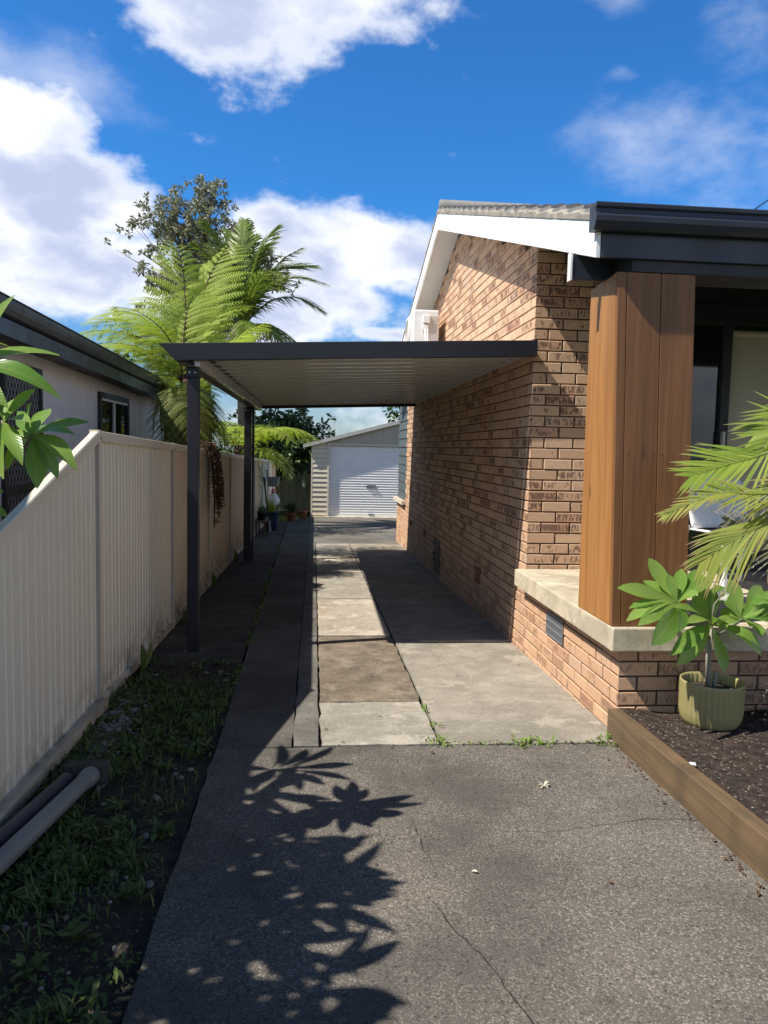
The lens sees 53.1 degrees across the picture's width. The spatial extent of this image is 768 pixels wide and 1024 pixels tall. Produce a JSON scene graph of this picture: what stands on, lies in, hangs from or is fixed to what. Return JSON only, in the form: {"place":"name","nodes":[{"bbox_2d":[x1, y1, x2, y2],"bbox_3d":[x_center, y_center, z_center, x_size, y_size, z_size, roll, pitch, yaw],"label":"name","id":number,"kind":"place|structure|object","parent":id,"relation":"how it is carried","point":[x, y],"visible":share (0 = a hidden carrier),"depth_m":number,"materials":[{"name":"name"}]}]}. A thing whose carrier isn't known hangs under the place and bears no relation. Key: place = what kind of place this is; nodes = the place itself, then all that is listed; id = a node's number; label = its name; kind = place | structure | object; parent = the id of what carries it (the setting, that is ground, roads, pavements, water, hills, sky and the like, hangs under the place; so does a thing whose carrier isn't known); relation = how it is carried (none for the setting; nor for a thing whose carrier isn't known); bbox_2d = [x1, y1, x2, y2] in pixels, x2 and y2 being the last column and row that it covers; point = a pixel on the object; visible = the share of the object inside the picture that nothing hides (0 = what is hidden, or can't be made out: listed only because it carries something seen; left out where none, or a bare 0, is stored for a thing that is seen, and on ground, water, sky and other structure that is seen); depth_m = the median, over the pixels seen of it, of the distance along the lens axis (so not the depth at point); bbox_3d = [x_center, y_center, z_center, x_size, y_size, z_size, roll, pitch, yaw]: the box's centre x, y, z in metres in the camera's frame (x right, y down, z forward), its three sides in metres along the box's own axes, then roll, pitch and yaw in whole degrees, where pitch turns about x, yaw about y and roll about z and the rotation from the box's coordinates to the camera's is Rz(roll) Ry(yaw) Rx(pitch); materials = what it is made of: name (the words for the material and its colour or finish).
{"place":"outdoors","nodes":[
{"label":"outdoors","id":0,"kind":"place"},
{"bbox_2d":[0,662,243,1023],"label":"garden soil","id":1,"kind":"structure","parent":0,"point":[134,921],"depth_m":2.68,"materials":[{"name":"brown soil"}]},
{"bbox_2d":[0,772,73,846],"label":"drain pipe","id":2,"kind":"object","parent":1,"relation":"on","point":[19,820],"visible":0.78,"depth_m":3.15,"materials":[{"name":"plastic"}]},
{"bbox_2d":[0,766,99,875],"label":"drain pipe","id":3,"kind":"object","parent":1,"relation":"on","point":[18,844],"visible":1,"depth_m":3.04,"materials":[{"name":"grey plastic"}]},
{"bbox_2d":[0,698,107,826],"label":"timber plank","id":4,"kind":"object","parent":1,"relation":"on","point":[14,802],"visible":1,"depth_m":3.60,"materials":[{"name":"beige wood"}]},
{"bbox_2d":[63,760,109,785],"bbox_3d":[-1.393,1.226,3.604,0.200,0.105,0.060,1,5,-5],"label":"concrete block","id":5,"kind":"object","parent":1,"relation":"on","point":[75,768],"depth_m":3.58,"materials":[{"name":"grey concrete"}]},
{"bbox_2d":[1,662,230,991],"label":"pebbles","id":6,"kind":"object","parent":1,"relation":"on","point":[109,727],"visible":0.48,"depth_m":4.24,"materials":[{"name":"grey gravel"}]},
{"bbox_2d":[0,654,240,1023],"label":"weeds","id":7,"kind":"object","parent":1,"relation":"on","point":[56,853],"visible":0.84,"depth_m":2.98,"materials":[{"name":"green plant"}]},
{"bbox_2d":[139,641,152,674],"bbox_3d":[-1.695,1.033,5.417,0.068,0.241,0.221,1,5,0],"label":"broadleaf weed","id":8,"kind":"object","parent":1,"relation":"on","point":[145,659],"visible":0.96,"depth_m":5.43,"materials":[{"name":"green plant"}]},
{"bbox_2d":[182,608,186,623],"bbox_3d":[-1.878,0.962,7.262,0.071,0.172,0.305,0,5,-14],"label":"broadleaf weed","id":9,"kind":"object","parent":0,"point":[184,618],"visible":0.69,"depth_m":7.23,"materials":[{"name":"green plant"}]},
{"bbox_2d":[140,523,286,667],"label":"path","id":10,"kind":"structure","parent":0,"point":[230,602],"depth_m":7.91,"materials":[{"name":"grey concrete"}]},
{"bbox_2d":[210,572,216,590],"bbox_3d":[-2.034,0.830,9.165,0.074,0.222,0.233,0,5,-14],"label":"broadleaf weed","id":11,"kind":"object","parent":10,"relation":"on","point":[214,580],"visible":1,"depth_m":9.17,"materials":[{"name":"green plant"}]},
{"bbox_2d":[233,549,237,563],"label":"broadleaf weed","id":12,"kind":"object","parent":10,"relation":"on","point":[235,557],"visible":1,"depth_m":11.66,"materials":[{"name":"green plant"}]},
{"bbox_2d":[255,517,267,535],"bbox_3d":[-2.720,0.321,17.111,0.240,0.335,1.000,1,5,-5],"label":"wooden bench","id":13,"kind":"object","parent":10,"relation":"on","point":[265,521],"visible":0.82,"depth_m":16.69,"materials":[{"name":"brown wood"}]},
{"bbox_2d":[257,507,265,519],"bbox_3d":[-2.685,0.018,16.854,0.238,0.310,0.292,3,5,23],"label":"nursery pot","id":14,"kind":"object","parent":13,"relation":"on","point":[261,513],"visible":0.99,"depth_m":16.78,"materials":[{"name":"black plastic"}]},
{"bbox_2d":[263,477,270,532],"bbox_3d":[-2.680,-0.175,17.608,0.143,1.264,0.450,-2,6,-34],"label":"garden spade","id":15,"kind":"object","parent":10,"relation":"on","point":[269,522],"visible":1,"depth_m":17.57,"materials":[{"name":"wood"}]},
{"bbox_2d":[259,501,282,530],"bbox_3d":[-2.771,0.076,18.274,0.590,0.715,0.586,3,5,22],"label":"flower pot","id":16,"kind":"object","parent":10,"relation":"on","point":[273,514],"visible":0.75,"depth_m":18.20,"materials":[{"name":"blue ceramic"}]},
{"bbox_2d":[265,488,279,507],"bbox_3d":[-2.733,-0.309,18.750,0.363,0.526,0.410,4,5,27],"label":"plastic bag","id":17,"kind":"object","parent":16,"relation":"on","point":[273,497],"visible":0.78,"depth_m":18.64,"materials":[{"name":"white plastic"}]},
{"bbox_2d":[217,518,309,748],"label":"driveway","id":18,"kind":"structure","parent":0,"point":[261,712],"depth_m":5.82,"materials":[{"name":"grey concrete"}]},
{"bbox_2d":[283,501,299,520],"bbox_3d":[-2.583,-0.053,21.486,0.706,0.628,0.715,1,5,-5],"label":"flower pot","id":19,"kind":"object","parent":18,"relation":"on","point":[291,513],"visible":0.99,"depth_m":21.45,"materials":[{"name":"ceramic"}]},
{"bbox_2d":[299,510,307,518],"bbox_3d":[-2.374,0.070,22.563,0.270,0.250,0.270,1,5,-5],"label":"flower pot","id":20,"kind":"object","parent":18,"relation":"on","point":[303,514],"visible":1,"depth_m":22.47,"materials":[{"name":"ceramic"}]},
{"bbox_2d":[221,450,310,661],"bbox_3d":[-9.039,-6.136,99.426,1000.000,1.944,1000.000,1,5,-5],"label":"ground","id":21,"kind":"structure","parent":0,"point":[282,516],"depth_m":24.93,"materials":[{"name":"green plant"}]},
{"bbox_2d":[0,295,87,516],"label":"frangipani tree","id":22,"kind":"object","parent":21,"relation":"on","point":[43,451],"visible":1,"depth_m":2.77,"materials":[{"name":"green plant"}]},
{"bbox_2d":[0,291,175,521],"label":"panelled house","id":23,"kind":"structure","parent":21,"relation":"on","point":[96,386],"depth_m":8.16,"materials":[{"name":"paint"}]},
{"bbox_2d":[0,358,42,519],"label":"screen door","id":24,"kind":"structure","parent":23,"relation":"in","point":[16,484],"depth_m":6.95,"materials":[{"name":"paint"}]},
{"bbox_2d":[97,391,129,435],"bbox_3d":[-3.629,-0.997,10.344,0.055,1.135,1.490,1,5,-5],"label":"window","id":25,"kind":"structure","parent":23,"relation":"in","point":[113,411],"depth_m":10.26,"materials":[{"name":"paint"}]},
{"bbox_2d":[158,384,167,436],"bbox_3d":[-3.390,-1.213,11.843,0.141,1.477,0.483,1,5,-5],"label":"creeper","id":26,"kind":"object","parent":23,"relation":"hanging from","point":[162,388],"visible":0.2,"depth_m":11.68,"materials":[{"name":"green plant"}]},
{"bbox_2d":[113,330,146,361],"bbox_3d":[-11.857,-4.159,32.843,6.640,7.609,6.526,3,5,25],"label":"shade tree","id":27,"kind":"object","parent":21,"relation":"on","point":[127,356],"depth_m":31.98,"materials":[{"name":"green plant"}]},
{"bbox_2d":[0,430,278,808],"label":"metal fence","id":28,"kind":"object","parent":21,"relation":"on","point":[93,573],"visible":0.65,"depth_m":4.52,"materials":[{"name":"metal"}]},
{"bbox_2d":[200,440,224,527],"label":"hanging dead fronds","id":29,"kind":"object","parent":28,"relation":"hanging from","point":[214,457],"visible":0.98,"depth_m":8.99,"materials":[{"name":"brown plant"}]},
{"bbox_2d":[265,470,279,486],"bbox_3d":[-2.957,-0.894,20.313,0.380,0.427,0.540,1,5,-5],"label":"hanging planter","id":30,"kind":"object","parent":28,"relation":"hanging from","point":[272,481],"visible":1,"depth_m":20.09,"materials":[{"name":"grey plastic"}]},
{"bbox_2d":[79,241,253,449],"bbox_3d":[-3.151,-1.439,10.560,2.432,4.746,2.700,3,5,18],"label":"tree fern","id":31,"kind":"object","parent":21,"relation":"on","point":[195,331],"visible":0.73,"depth_m":10.25,"materials":[{"name":"green plant"}]},
{"bbox_2d":[95,322,272,452],"bbox_3d":[-3.297,-1.157,12.604,2.860,3.967,2.505,1,5,-5],"label":"tree fern","id":32,"kind":"object","parent":21,"relation":"on","point":[209,386],"visible":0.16,"depth_m":12.47,"materials":[{"name":"green plant"}]},
{"bbox_2d":[155,374,222,451],"bbox_3d":[-4.723,-1.158,16.528,4.486,3.780,4.247,4,5,31],"label":"shade tree","id":33,"kind":"object","parent":21,"relation":"on","point":[220,449],"visible":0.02,"depth_m":16.09,"materials":[{"name":"green plant"}]},
{"bbox_2d":[103,174,303,442],"bbox_3d":[-5.835,-5.403,25.203,6.352,11.165,4.716,1,5,-5],"label":"gum tree","id":34,"kind":"object","parent":21,"relation":"on","point":[173,228],"visible":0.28,"depth_m":24.27,"materials":[{"name":"green plant"}]},
{"bbox_2d":[172,217,328,454],"bbox_3d":[-3.323,-3.390,19.038,4.048,7.922,3.874,1,5,-5],"label":"tree fern","id":35,"kind":"object","parent":21,"relation":"on","point":[254,285],"visible":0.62,"depth_m":18.83,"materials":[{"name":"green plant"}]},
{"bbox_2d":[209,419,323,491],"bbox_3d":[-3.193,-0.791,17.744,3.673,2.680,3.433,1,5,-5],"label":"tree fern","id":36,"kind":"object","parent":21,"relation":"on","point":[239,435],"visible":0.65,"depth_m":17.38,"materials":[{"name":"green plant"}]},
{"bbox_2d":[218,408,335,510],"bbox_3d":[-3.718,-1.847,26.403,4.098,3.998,3.690,5,6,37],"label":"broadleaf tree","id":37,"kind":"object","parent":21,"relation":"on","point":[291,452],"visible":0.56,"depth_m":25.76,"materials":[{"name":"green plant"}]},
{"bbox_2d":[279,462,310,510],"bbox_3d":[6.554,-0.723,28.822,20.800,1.888,0.110,1,5,-5],"label":"back fence","id":38,"kind":"object","parent":21,"relation":"on","point":[296,491],"visible":0.01,"depth_m":27.94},
{"bbox_2d":[159,340,537,653],"bbox_3d":[-0.612,-0.239,9.726,2.904,2.885,7.554,1,5,-5],"label":"carport","id":39,"kind":"object","parent":21,"relation":"on","point":[254,376],"visible":0.88,"depth_m":6.81,"materials":[{"name":"paint"}]},
{"bbox_2d":[382,407,399,422],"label":"shade tree","id":40,"kind":"object","parent":21,"relation":"on","point":[395,414],"visible":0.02,"depth_m":44.19,"materials":[{"name":"green plant"}]},
{"bbox_2d":[393,199,767,725],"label":"brick house","id":41,"kind":"structure","parent":21,"relation":"on","point":[537,494],"depth_m":6.10,"materials":[{"name":"brown brick"}]},
{"bbox_2d":[405,310,438,340],"bbox_3d":[0.609,-2.263,10.241,0.496,0.860,1.704,1,5,-5],"label":"air conditioner","id":42,"kind":"object","parent":41,"relation":"attached to","point":[422,325],"visible":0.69,"depth_m":10.25,"materials":[{"name":"paint"}]},
{"bbox_2d":[432,537,440,575],"bbox_3d":[0.734,0.616,10.779,0.050,0.480,0.560,1,5,-5],"label":"underfloor door","id":43,"kind":"structure","parent":41,"relation":"in","point":[436,552],"depth_m":10.74,"materials":[{"name":"grey metal"}]},
{"bbox_2d":[688,303,767,570],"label":"glass door","id":44,"kind":"structure","parent":41,"relation":"in","point":[730,352],"depth_m":6.28,"materials":[{"name":"paint"}]},
{"bbox_2d":[689,473,767,587],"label":"plastic chair","id":45,"kind":"object","parent":41,"relation":"on","point":[702,517],"visible":0.3,"depth_m":5.72,"materials":[{"name":"white plastic"}]},
{"bbox_2d":[119,525,441,1023],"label":"driveway bedding","id":46,"kind":"object","parent":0,"point":[129,987],"visible":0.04,"depth_m":3.28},
{"bbox_2d":[607,708,767,883],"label":"timber sleeper","id":47,"kind":"object","parent":46,"relation":"on","point":[734,825],"visible":0.8,"depth_m":3.35,"materials":[{"name":"brown wood"}]},
{"bbox_2d":[293,636,318,747],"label":"driveway","id":48,"kind":"structure","parent":0,"point":[305,728],"depth_m":4.94,"materials":[{"name":"concrete"}]},
{"bbox_2d":[301,543,316,636],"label":"driveway","id":49,"kind":"structure","parent":0,"point":[309,625],"depth_m":8.75,"materials":[{"name":"concrete"}]},
{"bbox_2d":[316,543,353,556],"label":"driveway","id":50,"kind":"structure","parent":0,"point":[333,549],"depth_m":14.06,"materials":[{"name":"concrete"}]},
{"bbox_2d":[316,556,361,572],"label":"driveway","id":51,"kind":"structure","parent":0,"point":[342,564],"depth_m":11.87,"materials":[{"name":"beige concrete"}]},
{"bbox_2d":[316,572,373,599],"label":"driveway","id":52,"kind":"structure","parent":0,"point":[334,585],"depth_m":9.69,"materials":[{"name":"concrete"}]},
{"bbox_2d":[303,420,399,518],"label":"garage","id":53,"kind":"structure","parent":0,"point":[354,474],"depth_m":23.34,"materials":[{"name":"metal"}]},
{"bbox_2d":[328,445,398,516],"bbox_3d":[-0.179,-0.937,23.409,2.984,2.212,0.068,1,5,-5],"label":"roller door","id":54,"kind":"structure","parent":53,"relation":"in","point":[363,480],"depth_m":23.40,"materials":[{"name":"white paint"}]},
{"bbox_2d":[317,599,389,636],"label":"driveway","id":55,"kind":"structure","parent":0,"point":[350,617],"depth_m":7.58,"materials":[{"name":"beige concrete"}]},
{"bbox_2d":[309,517,398,543],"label":"driveway","id":56,"kind":"structure","parent":0,"point":[357,530],"depth_m":18.43,"materials":[{"name":"concrete"}]},
{"bbox_2d":[318,637,418,702],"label":"driveway","id":57,"kind":"structure","parent":0,"point":[380,673],"depth_m":5.62,"materials":[{"name":"concrete"}]},
{"bbox_2d":[319,702,438,746],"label":"driveway","id":58,"kind":"structure","parent":0,"point":[364,724],"depth_m":4.45,"materials":[{"name":"concrete"}]},
{"bbox_2d":[0,0,767,449],"label":"sky","id":59,"kind":"structure","parent":0,"point":[343,125],"materials":[{"name":"blue"}]},
{"bbox_2d":[122,744,767,1023],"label":"driveway","id":60,"kind":"structure","parent":0,"point":[284,851],"depth_m":2.66,"materials":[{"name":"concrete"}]},
{"bbox_2d":[434,903,533,1023],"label":"crack","id":61,"kind":"object","parent":60,"relation":"on","point":[489,965],"visible":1,"depth_m":2.30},
{"bbox_2d":[519,818,686,831],"bbox_3d":[0.949,1.320,3.252,0.827,0.003,0.052,0,5,-11],"label":"crack","id":62,"kind":"object","parent":60,"relation":"on","point":[615,823],"visible":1,"depth_m":3.28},
{"bbox_2d":[349,543,613,745],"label":"driveway","id":63,"kind":"structure","parent":0,"point":[494,690],"depth_m":5.78,"materials":[{"name":"grey concrete"}]},
{"bbox_2d":[230,543,616,749],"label":"weeds","id":64,"kind":"object","parent":63,"relation":"on","point":[528,738],"visible":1,"depth_m":4.24,"materials":[{"name":"green plant"}]},
{"bbox_2d":[253,594,763,929],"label":"leaf litter","id":65,"kind":"object","parent":63,"relation":"on","point":[758,884],"visible":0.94,"depth_m":3.60,"materials":[{"name":"plant"}]},
{"bbox_2d":[620,708,767,823],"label":"garden bed","id":66,"kind":"object","parent":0,"point":[740,749],"visible":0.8,"depth_m":3.77,"materials":[{"name":"brown soil"}]},
{"bbox_2d":[617,558,767,730],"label":"potted frangipani","id":67,"kind":"object","parent":66,"relation":"on","point":[708,699],"visible":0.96,"depth_m":4.02,"materials":[{"name":"green plant"}]},
{"bbox_2d":[656,391,767,598],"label":"garden palm","id":68,"kind":"object","parent":66,"relation":"on","point":[735,532],"visible":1,"depth_m":3.70,"materials":[{"name":"green plant"}]},
{"bbox_2d":[746,655,767,714],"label":"grey leafed plant","id":69,"kind":"object","parent":66,"relation":"on","point":[762,692],"visible":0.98,"depth_m":4.29,"materials":[{"name":"green plant"}]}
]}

